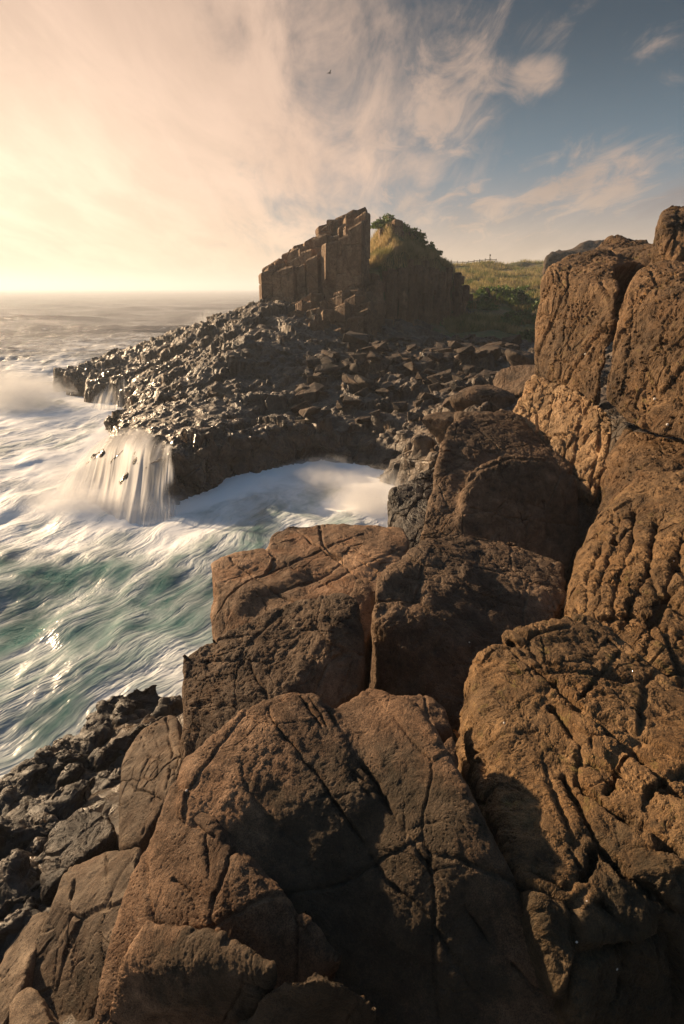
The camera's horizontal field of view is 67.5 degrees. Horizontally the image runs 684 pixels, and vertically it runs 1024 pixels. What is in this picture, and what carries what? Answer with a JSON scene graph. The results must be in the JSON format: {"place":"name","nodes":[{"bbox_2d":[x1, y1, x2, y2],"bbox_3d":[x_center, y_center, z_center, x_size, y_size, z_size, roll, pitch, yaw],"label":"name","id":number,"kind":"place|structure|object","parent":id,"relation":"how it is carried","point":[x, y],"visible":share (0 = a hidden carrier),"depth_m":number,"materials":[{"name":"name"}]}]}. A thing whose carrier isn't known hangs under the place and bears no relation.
{"place":"outdoors","nodes":[
{"label":"outdoors","id":0,"kind":"place"},
{"bbox_2d":[0,289,395,777],"bbox_3d":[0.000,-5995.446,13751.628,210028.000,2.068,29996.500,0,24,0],"label":"sea","id":1,"kind":"structure","parent":0,"point":[97,603],"depth_m":13.88,"materials":[{"name":"liquid"}]},
{"bbox_2d":[0,0,683,288],"label":"sky","id":2,"kind":"structure","parent":0,"point":[145,144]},
{"bbox_2d":[29,298,683,1023],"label":"rock shelf","id":3,"kind":"object","parent":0,"point":[211,400],"visible":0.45,"depth_m":21.37,"materials":[{"name":"stone"}]},
{"bbox_2d":[0,814,26,825],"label":"wet rock","id":4,"kind":"object","parent":3,"relation":"on","point":[5,821],"visible":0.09,"depth_m":5.19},
{"bbox_2d":[0,757,35,779],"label":"wet rock","id":5,"kind":"object","parent":3,"relation":"on","point":[21,765],"visible":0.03,"depth_m":6.14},
{"bbox_2d":[0,848,39,920],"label":"wet rock","id":6,"kind":"object","parent":3,"relation":"on","point":[19,876],"visible":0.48,"depth_m":4.09,"materials":[{"name":"stone"}]},
{"bbox_2d":[0,909,40,963],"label":"wet rock","id":7,"kind":"object","parent":3,"relation":"on","point":[14,924],"visible":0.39,"depth_m":3.73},
{"bbox_2d":[0,785,40,817],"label":"wet rock","id":8,"kind":"object","parent":3,"relation":"on","point":[10,798],"visible":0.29,"depth_m":5.50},
{"bbox_2d":[0,880,41,918],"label":"wet rock","id":9,"kind":"object","parent":3,"relation":"on","point":[34,890],"visible":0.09,"depth_m":3.98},
{"bbox_2d":[0,911,47,1023],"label":"boulder","id":10,"kind":"object","parent":3,"relation":"on","point":[17,965],"visible":0.33,"depth_m":3.41,"materials":[{"name":"stone"}]},
{"bbox_2d":[0,763,52,797],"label":"wet rock","id":11,"kind":"object","parent":3,"relation":"on","point":[28,780],"visible":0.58,"depth_m":5.74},
{"bbox_2d":[6,795,48,817],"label":"wet rock","id":12,"kind":"object","parent":3,"relation":"on","point":[19,810],"visible":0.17,"depth_m":5.41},
{"bbox_2d":[0,812,58,860],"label":"wet rock","id":13,"kind":"object","parent":3,"relation":"on","point":[23,832],"visible":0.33,"depth_m":4.81,"materials":[{"name":"stone"}]},
{"bbox_2d":[9,987,58,1023],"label":"boulder","id":14,"kind":"object","parent":3,"relation":"on","point":[28,1005],"visible":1,"depth_m":2.84,"materials":[{"name":"stone"}]},
{"bbox_2d":[25,837,47,855],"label":"wet rock","id":15,"kind":"object","parent":3,"relation":"on","point":[35,847],"visible":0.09,"depth_m":4.73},
{"bbox_2d":[35,844,46,868],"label":"wet rock","id":16,"kind":"object","parent":3,"relation":"on","point":[41,857],"visible":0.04,"depth_m":4.61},
{"bbox_2d":[37,903,51,912],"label":"wet rock","id":17,"kind":"object","parent":3,"relation":"on","point":[43,908],"visible":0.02,"depth_m":3.96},
{"bbox_2d":[27,779,88,820],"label":"wet rock","id":18,"kind":"object","parent":3,"relation":"on","point":[63,803],"visible":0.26,"depth_m":5.16,"materials":[{"name":"stone"}]},
{"bbox_2d":[34,745,88,787],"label":"wet rock","id":19,"kind":"object","parent":3,"relation":"on","point":[55,760],"visible":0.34,"depth_m":5.98,"materials":[{"name":"stone"}]},
{"bbox_2d":[36,784,94,802],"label":"wet rock","id":20,"kind":"object","parent":3,"relation":"on","point":[43,796],"visible":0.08,"depth_m":5.59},
{"bbox_2d":[46,762,85,792],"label":"wet rock","id":21,"kind":"object","parent":3,"relation":"on","point":[70,773],"visible":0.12,"depth_m":5.78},
{"bbox_2d":[52,737,79,753],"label":"wet rock","id":22,"kind":"object","parent":3,"relation":"on","point":[62,744],"visible":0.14,"depth_m":6.50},
{"bbox_2d":[40,807,118,904],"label":"boulder","id":23,"kind":"object","parent":3,"relation":"on","point":[79,836],"visible":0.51,"depth_m":4.20,"materials":[{"name":"stone"}]},
{"bbox_2d":[32,847,141,1020],"bbox_3d":[-1.753,3.396,3.732,0.837,1.805,1.033,0,24,0],"label":"boulder","id":24,"kind":"object","parent":3,"relation":"on","point":[73,939],"visible":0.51,"depth_m":3.40,"materials":[{"name":"stone"}]},
{"bbox_2d":[62,720,113,754],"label":"wet rock","id":25,"kind":"object","parent":3,"relation":"on","point":[88,739],"visible":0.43,"depth_m":6.56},
{"bbox_2d":[73,765,114,782],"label":"wet rock","id":26,"kind":"object","parent":3,"relation":"on","point":[88,774],"visible":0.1,"depth_m":5.93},
{"bbox_2d":[87,747,100,768],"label":"wet rock","id":27,"kind":"object","parent":3,"relation":"on","point":[90,758],"visible":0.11,"depth_m":6.13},
{"bbox_2d":[85,715,113,726],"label":"wet rock","id":28,"kind":"object","parent":3,"relation":"on","point":[99,719],"visible":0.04,"depth_m":6.94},
{"bbox_2d":[92,391,116,409],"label":"waterfall","id":29,"kind":"structure","parent":3,"relation":"on","point":[105,399],"depth_m":27.90,"materials":[{"name":"white liquid"}]},
{"bbox_2d":[91,770,120,793],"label":"wet rock","id":30,"kind":"object","parent":3,"relation":"on","point":[104,780],"visible":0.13,"depth_m":5.64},
{"bbox_2d":[86,699,135,723],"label":"wet rock","id":31,"kind":"object","parent":3,"relation":"on","point":[126,707],"visible":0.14,"depth_m":7.07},
{"bbox_2d":[57,429,174,526],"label":"waterfall","id":32,"kind":"structure","parent":3,"relation":"on","point":[125,499],"depth_m":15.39,"materials":[{"name":"white liquid"}]},
{"bbox_2d":[96,700,138,727],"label":"wet rock","id":33,"kind":"object","parent":3,"relation":"on","point":[103,709],"visible":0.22,"depth_m":7.04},
{"bbox_2d":[88,716,164,771],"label":"wet rock","id":34,"kind":"object","parent":3,"relation":"on","point":[107,755],"visible":0.23,"depth_m":6.17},
{"bbox_2d":[95,685,160,715],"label":"wet rock","id":35,"kind":"object","parent":3,"relation":"on","point":[145,698],"visible":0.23,"depth_m":7.54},
{"bbox_2d":[133,706,156,717],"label":"wet rock","id":36,"kind":"object","parent":3,"relation":"on","point":[140,713],"visible":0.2,"depth_m":7.27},
{"bbox_2d":[118,715,182,853],"bbox_3d":[-1.679,2.787,4.770,0.609,1.589,1.322,-8,25,-19],"label":"boulder","id":37,"kind":"object","parent":3,"relation":"on","point":[151,766],"visible":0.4,"depth_m":4.35,"materials":[{"name":"stone"}]},
{"bbox_2d":[150,695,182,718],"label":"wet rock","id":38,"kind":"object","parent":3,"relation":"on","point":[171,705],"visible":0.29,"depth_m":7.42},
{"bbox_2d":[110,921,276,1023],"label":"boulder","id":39,"kind":"object","parent":3,"relation":"on","point":[171,974],"visible":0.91,"depth_m":2.09,"materials":[{"name":"stone"}]},
{"bbox_2d":[93,780,341,1023],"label":"boulder","id":40,"kind":"object","parent":3,"relation":"on","point":[209,872],"visible":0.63,"depth_m":2.32,"materials":[{"name":"stone"}]},
{"bbox_2d":[180,593,365,763],"bbox_3d":[-0.623,1.891,4.689,1.628,1.899,1.309,0,24,0],"label":"boulder","id":41,"kind":"object","parent":3,"relation":"on","point":[311,645],"visible":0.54,"depth_m":4.39,"materials":[{"name":"stone"}]},
{"bbox_2d":[291,401,311,412],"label":"rubble rock","id":42,"kind":"object","parent":3,"relation":"on","point":[300,406],"visible":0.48,"depth_m":20.46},
{"bbox_2d":[236,972,375,1023],"bbox_3d":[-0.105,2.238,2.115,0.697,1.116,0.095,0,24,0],"label":"boulder","id":43,"kind":"object","parent":3,"relation":"on","point":[315,998],"visible":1,"depth_m":1.94,"materials":[{"name":"stone"}]},
{"bbox_2d":[210,524,408,641],"bbox_3d":[-0.399,1.585,7.397,2.778,2.170,2.604,0,24,0],"label":"boulder","id":44,"kind":"object","parent":3,"relation":"on","point":[290,565],"visible":0.45,"depth_m":6.82,"materials":[{"name":"stone"}]},
{"bbox_2d":[295,382,324,403],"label":"rubble rock","id":45,"kind":"object","parent":3,"relation":"on","point":[311,394],"visible":0.91,"depth_m":21.77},
{"bbox_2d":[299,407,321,416],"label":"rubble rock","id":46,"kind":"object","parent":3,"relation":"on","point":[308,411],"visible":1,"depth_m":19.48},
{"bbox_2d":[306,355,318,367],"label":"rubble rock","id":47,"kind":"object","parent":3,"relation":"on","point":[311,361],"visible":1,"depth_m":24.18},
{"bbox_2d":[258,207,370,302],"bbox_3d":[-1.923,-15.965,35.615,8.817,8.771,5.147,9,25,19],"label":"rock stack","id":48,"kind":"object","parent":3,"relation":"on","point":[333,255],"visible":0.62,"depth_m":33.09,"materials":[{"name":"stone"}]},
{"bbox_2d":[307,375,326,383],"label":"rubble rock","id":49,"kind":"object","parent":3,"relation":"on","point":[316,379],"visible":0.8,"depth_m":23.11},
{"bbox_2d":[317,356,333,364],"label":"rubble rock","id":50,"kind":"object","parent":3,"relation":"on","point":[325,359],"visible":0.6,"depth_m":24.69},
{"bbox_2d":[314,363,340,375],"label":"rubble rock","id":51,"kind":"object","parent":3,"relation":"on","point":[326,369],"visible":0.88,"depth_m":23.57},
{"bbox_2d":[287,280,385,337],"bbox_3d":[-0.953,-11.947,32.422,7.965,5.560,6.808,0,24,0],"label":"rock buttress","id":52,"kind":"object","parent":3,"relation":"on","point":[358,310],"visible":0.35,"depth_m":31.46,"materials":[{"name":"stone"}]},
{"bbox_2d":[336,400,351,408],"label":"rubble rock","id":53,"kind":"object","parent":3,"relation":"on","point":[339,404],"visible":0.85,"depth_m":20.76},
{"bbox_2d":[339,361,351,369],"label":"rubble rock","id":54,"kind":"object","parent":3,"relation":"on","point":[344,365],"visible":0.73,"depth_m":24.47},
{"bbox_2d":[341,373,361,388],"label":"rubble rock","id":55,"kind":"object","parent":3,"relation":"on","point":[347,379],"visible":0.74,"depth_m":22.76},
{"bbox_2d":[342,395,360,407],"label":"rubble rock","id":56,"kind":"object","parent":3,"relation":"on","point":[354,402],"visible":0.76,"depth_m":20.89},
{"bbox_2d":[342,331,368,345],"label":"rubble rock","id":57,"kind":"object","parent":3,"relation":"on","point":[362,339],"visible":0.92,"depth_m":27.65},
{"bbox_2d":[349,363,364,373],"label":"rubble rock","id":58,"kind":"object","parent":3,"relation":"on","point":[354,367],"visible":0.98,"depth_m":23.97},
{"bbox_2d":[348,353,368,361],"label":"rubble rock","id":59,"kind":"object","parent":3,"relation":"on","point":[358,356],"visible":0.59,"depth_m":24.46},
{"bbox_2d":[349,579,373,690],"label":"boulder","id":60,"kind":"object","parent":3,"relation":"on","point":[361,593],"visible":0.28,"depth_m":5.50,"materials":[{"name":"stone"}]},
{"bbox_2d":[354,387,368,396],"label":"rubble rock","id":61,"kind":"object","parent":3,"relation":"on","point":[364,392],"visible":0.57,"depth_m":21.68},
{"bbox_2d":[355,416,370,423],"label":"rubble rock","id":62,"kind":"object","parent":3,"relation":"on","point":[360,420],"visible":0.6,"depth_m":19.95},
{"bbox_2d":[354,375,374,389],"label":"rubble rock","id":63,"kind":"object","parent":3,"relation":"on","point":[363,382],"visible":0.96,"depth_m":22.26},
{"bbox_2d":[175,688,558,1023],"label":"boulder","id":64,"kind":"object","parent":3,"relation":"on","point":[357,827],"visible":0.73,"depth_m":2.40,"materials":[{"name":"stone"}]},
{"bbox_2d":[365,373,379,380],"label":"rubble rock","id":65,"kind":"object","parent":3,"relation":"on","point":[372,376],"visible":0.99,"depth_m":22.54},
{"bbox_2d":[366,351,381,360],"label":"rubble rock","id":66,"kind":"object","parent":3,"relation":"on","point":[371,355],"visible":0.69,"depth_m":23.81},
{"bbox_2d":[372,341,388,351],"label":"rubble rock","id":67,"kind":"object","parent":3,"relation":"on","point":[382,346],"visible":0.98,"depth_m":26.65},
{"bbox_2d":[378,356,393,369],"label":"rubble rock","id":68,"kind":"object","parent":3,"relation":"on","point":[388,360],"visible":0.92,"depth_m":23.80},
{"bbox_2d":[386,400,400,413],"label":"rubble rock","id":69,"kind":"object","parent":3,"relation":"on","point":[390,409],"visible":0.24,"depth_m":21.23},
{"bbox_2d":[392,401,407,412],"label":"rubble rock","id":70,"kind":"object","parent":3,"relation":"on","point":[402,406],"visible":0.92,"depth_m":20.48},
{"bbox_2d":[387,467,434,548],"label":"boulder","id":71,"kind":"object","parent":3,"relation":"on","point":[407,503],"visible":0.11,"depth_m":9.66,"materials":[{"name":"stone"}]},
{"bbox_2d":[402,361,422,371],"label":"rubble rock","id":72,"kind":"object","parent":3,"relation":"on","point":[412,366],"visible":1,"depth_m":22.96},
{"bbox_2d":[407,412,423,420],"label":"rubble rock","id":73,"kind":"object","parent":3,"relation":"on","point":[412,415],"visible":0.89,"depth_m":19.08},
{"bbox_2d":[397,694,458,767],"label":"boulder","id":74,"kind":"object","parent":3,"relation":"on","point":[434,710],"visible":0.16,"depth_m":3.17,"materials":[{"name":"stone"}]},
{"bbox_2d":[420,392,439,399],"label":"rubble rock","id":75,"kind":"object","parent":3,"relation":"on","point":[425,396],"visible":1,"depth_m":20.28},
{"bbox_2d":[427,353,444,361],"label":"rubble rock","id":76,"kind":"object","parent":3,"relation":"on","point":[435,357],"visible":0.91,"depth_m":23.34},
{"bbox_2d":[428,382,443,391],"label":"rubble rock","id":77,"kind":"object","parent":3,"relation":"on","point":[438,386],"visible":0.71,"depth_m":21.53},
{"bbox_2d":[427,369,451,382],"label":"rubble rock","id":78,"kind":"object","parent":3,"relation":"on","point":[442,373],"visible":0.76,"depth_m":22.03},
{"bbox_2d":[419,411,461,444],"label":"boulder","id":79,"kind":"object","parent":3,"relation":"on","point":[436,424],"visible":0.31,"depth_m":15.35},
{"bbox_2d":[433,348,452,352],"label":"rubble rock","id":80,"kind":"object","parent":3,"relation":"on","point":[444,350],"visible":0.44,"depth_m":25.75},
{"bbox_2d":[447,341,462,349],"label":"rubble rock","id":81,"kind":"object","parent":3,"relation":"on","point":[453,345],"visible":0.55,"depth_m":27.16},
{"bbox_2d":[367,532,565,744],"bbox_3d":[1.414,1.441,5.657,1.646,1.946,2.566,19,30,36],"label":"boulder","id":82,"kind":"object","parent":3,"relation":"on","point":[441,604],"visible":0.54,"depth_m":4.98,"materials":[{"name":"stone"}]},
{"bbox_2d":[458,345,474,354],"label":"rubble rock","id":83,"kind":"object","parent":3,"relation":"on","point":[471,349],"visible":1,"depth_m":23.08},
{"bbox_2d":[463,363,475,375],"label":"rubble rock","id":84,"kind":"object","parent":3,"relation":"on","point":[468,369],"visible":0.85,"depth_m":22.59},
{"bbox_2d":[454,411,492,420],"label":"boulder","id":85,"kind":"object","parent":3,"relation":"on","point":[459,415],"visible":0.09,"depth_m":14.23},
{"bbox_2d":[449,384,515,411],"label":"boulder","id":86,"kind":"object","parent":3,"relation":"on","point":[478,395],"visible":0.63,"depth_m":15.78,"materials":[{"name":"stone"}]},
{"bbox_2d":[475,345,500,359],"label":"rubble rock","id":87,"kind":"object","parent":3,"relation":"on","point":[497,349],"visible":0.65,"depth_m":23.72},
{"bbox_2d":[420,410,578,580],"bbox_3d":[2.777,-0.014,10.167,2.894,3.352,3.969,0,24,0],"label":"boulder","id":88,"kind":"object","parent":3,"relation":"on","point":[504,476],"visible":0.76,"depth_m":8.67,"materials":[{"name":"stone"}]},
{"bbox_2d":[502,334,521,343],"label":"rubble rock","id":89,"kind":"object","parent":3,"relation":"on","point":[517,339],"visible":0.7,"depth_m":29.50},
{"bbox_2d":[493,365,534,396],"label":"boulder","id":90,"kind":"object","parent":3,"relation":"on","point":[512,379],"visible":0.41,"depth_m":17.19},
{"bbox_2d":[505,349,534,365],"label":"boulder","id":91,"kind":"object","parent":3,"relation":"on","point":[515,357],"visible":0.51,"depth_m":18.78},
{"bbox_2d":[513,375,612,505],"bbox_3d":[4.443,-1.187,10.806,1.498,2.908,4.240,0,24,0],"label":"boulder","id":92,"kind":"object","parent":3,"relation":"on","point":[572,428],"visible":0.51,"depth_m":9.76,"materials":[{"name":"stone"}]},
{"bbox_2d":[456,613,683,1023],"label":"boulder","id":93,"kind":"object","parent":3,"relation":"on","point":[571,770],"visible":0.79,"depth_m":2.50,"materials":[{"name":"stone"}]},
{"bbox_2d":[565,497,599,592],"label":"boulder","id":94,"kind":"object","parent":3,"relation":"on","point":[586,514],"visible":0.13,"depth_m":8.95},
{"bbox_2d":[534,249,637,404],"bbox_3d":[5.375,-4.145,11.722,1.939,3.368,5.376,11,26,23],"label":"boulder","id":95,"kind":"object","parent":3,"relation":"on","point":[576,318],"visible":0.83,"depth_m":10.44,"materials":[{"name":"stone"}]},
{"bbox_2d":[561,469,683,689],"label":"boulder","id":96,"kind":"object","parent":3,"relation":"on","point":[626,583],"visible":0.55,"depth_m":4.82,"materials":[{"name":"stone"}]},
{"bbox_2d":[592,234,652,341],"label":"boulder","id":97,"kind":"object","parent":3,"relation":"on","point":[637,251],"visible":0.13,"depth_m":11.75,"materials":[{"name":"stone"}]},
{"bbox_2d":[594,428,683,519],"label":"boulder","id":98,"kind":"object","parent":3,"relation":"on","point":[633,457],"visible":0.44,"depth_m":8.00,"materials":[{"name":"stone"}]},
{"bbox_2d":[606,260,683,439],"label":"boulder","id":99,"kind":"object","parent":3,"relation":"on","point":[647,361],"visible":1,"depth_m":7.91,"materials":[{"name":"stone"}]},
{"bbox_2d":[649,205,683,264],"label":"boulder","id":100,"kind":"object","parent":99,"relation":"on","point":[668,242],"visible":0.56,"depth_m":9.21,"materials":[{"name":"stone"}]},
{"bbox_2d":[369,214,456,318],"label":"hill","id":101,"kind":"structure","parent":0,"point":[377,270],"depth_m":37.53,"materials":[{"name":"plant"}]},
{"bbox_2d":[370,213,403,228],"bbox_3d":[3.527,-22.633,40.052,2.973,1.320,2.584,14,27,29],"label":"shrub","id":102,"kind":"object","parent":101,"relation":"on","point":[378,224],"visible":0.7,"depth_m":39.70,"materials":[{"name":"green plant"}]},
{"bbox_2d":[375,219,429,282],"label":"rock outcrop","id":103,"kind":"object","parent":101,"relation":"on","point":[397,224],"visible":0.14,"depth_m":38.49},
{"bbox_2d":[403,222,418,233],"bbox_3d":[4.881,-22.338,40.572,2.899,1.114,2.601,5,24,12],"label":"shrub","id":104,"kind":"object","parent":101,"relation":"on","point":[406,227],"visible":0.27,"depth_m":39.99,"materials":[{"name":"green plant"}]},
{"bbox_2d":[406,229,428,243],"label":"shrub","id":105,"kind":"object","parent":101,"relation":"on","point":[420,236],"visible":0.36,"depth_m":40.01,"materials":[{"name":"green plant"}]},
{"bbox_2d":[369,266,473,325],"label":"column cliff","id":106,"kind":"structure","parent":101,"relation":"on","point":[404,287],"depth_m":38.78,"materials":[{"name":"stone"}]},
{"bbox_2d":[431,259,543,342],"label":"field","id":107,"kind":"structure","parent":0,"point":[504,308],"depth_m":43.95,"materials":[{"name":"plant"}]},
{"bbox_2d":[471,298,499,310],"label":"shrub","id":108,"kind":"object","parent":107,"relation":"on","point":[486,305],"visible":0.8,"depth_m":44.75,"materials":[{"name":"green plant"}]},
{"bbox_2d":[474,284,516,303],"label":"shrub","id":109,"kind":"object","parent":107,"relation":"on","point":[489,290],"visible":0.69,"depth_m":47.24,"materials":[{"name":"green plant"}]},
{"bbox_2d":[492,310,523,326],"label":"shrub","id":110,"kind":"object","parent":107,"relation":"on","point":[510,316],"visible":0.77,"depth_m":40.57,"materials":[{"name":"green plant"}]},
{"bbox_2d":[498,286,532,304],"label":"shrub","id":111,"kind":"object","parent":107,"relation":"on","point":[519,293],"visible":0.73,"depth_m":46.74,"materials":[{"name":"green plant"}]},
{"bbox_2d":[502,308,536,323],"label":"shrub","id":112,"kind":"object","parent":107,"relation":"on","point":[526,312],"visible":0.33,"depth_m":41.76,"materials":[{"name":"green plant"}]},
{"bbox_2d":[516,328,534,342],"bbox_3d":[13.581,-12.415,36.054,2.365,1.013,2.635,21,31,39],"label":"shrub","id":113,"kind":"object","parent":107,"relation":"on","point":[526,334],"visible":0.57,"depth_m":35.94,"materials":[{"name":"green plant"}]},
{"bbox_2d":[519,297,539,310],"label":"shrub","id":114,"kind":"object","parent":107,"relation":"on","point":[535,301],"visible":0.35,"depth_m":45.59,"materials":[{"name":"green plant"}]},
{"bbox_2d":[542,239,604,274],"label":"boulder","id":115,"kind":"object","parent":107,"relation":"on","point":[552,257],"visible":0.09,"depth_m":53.76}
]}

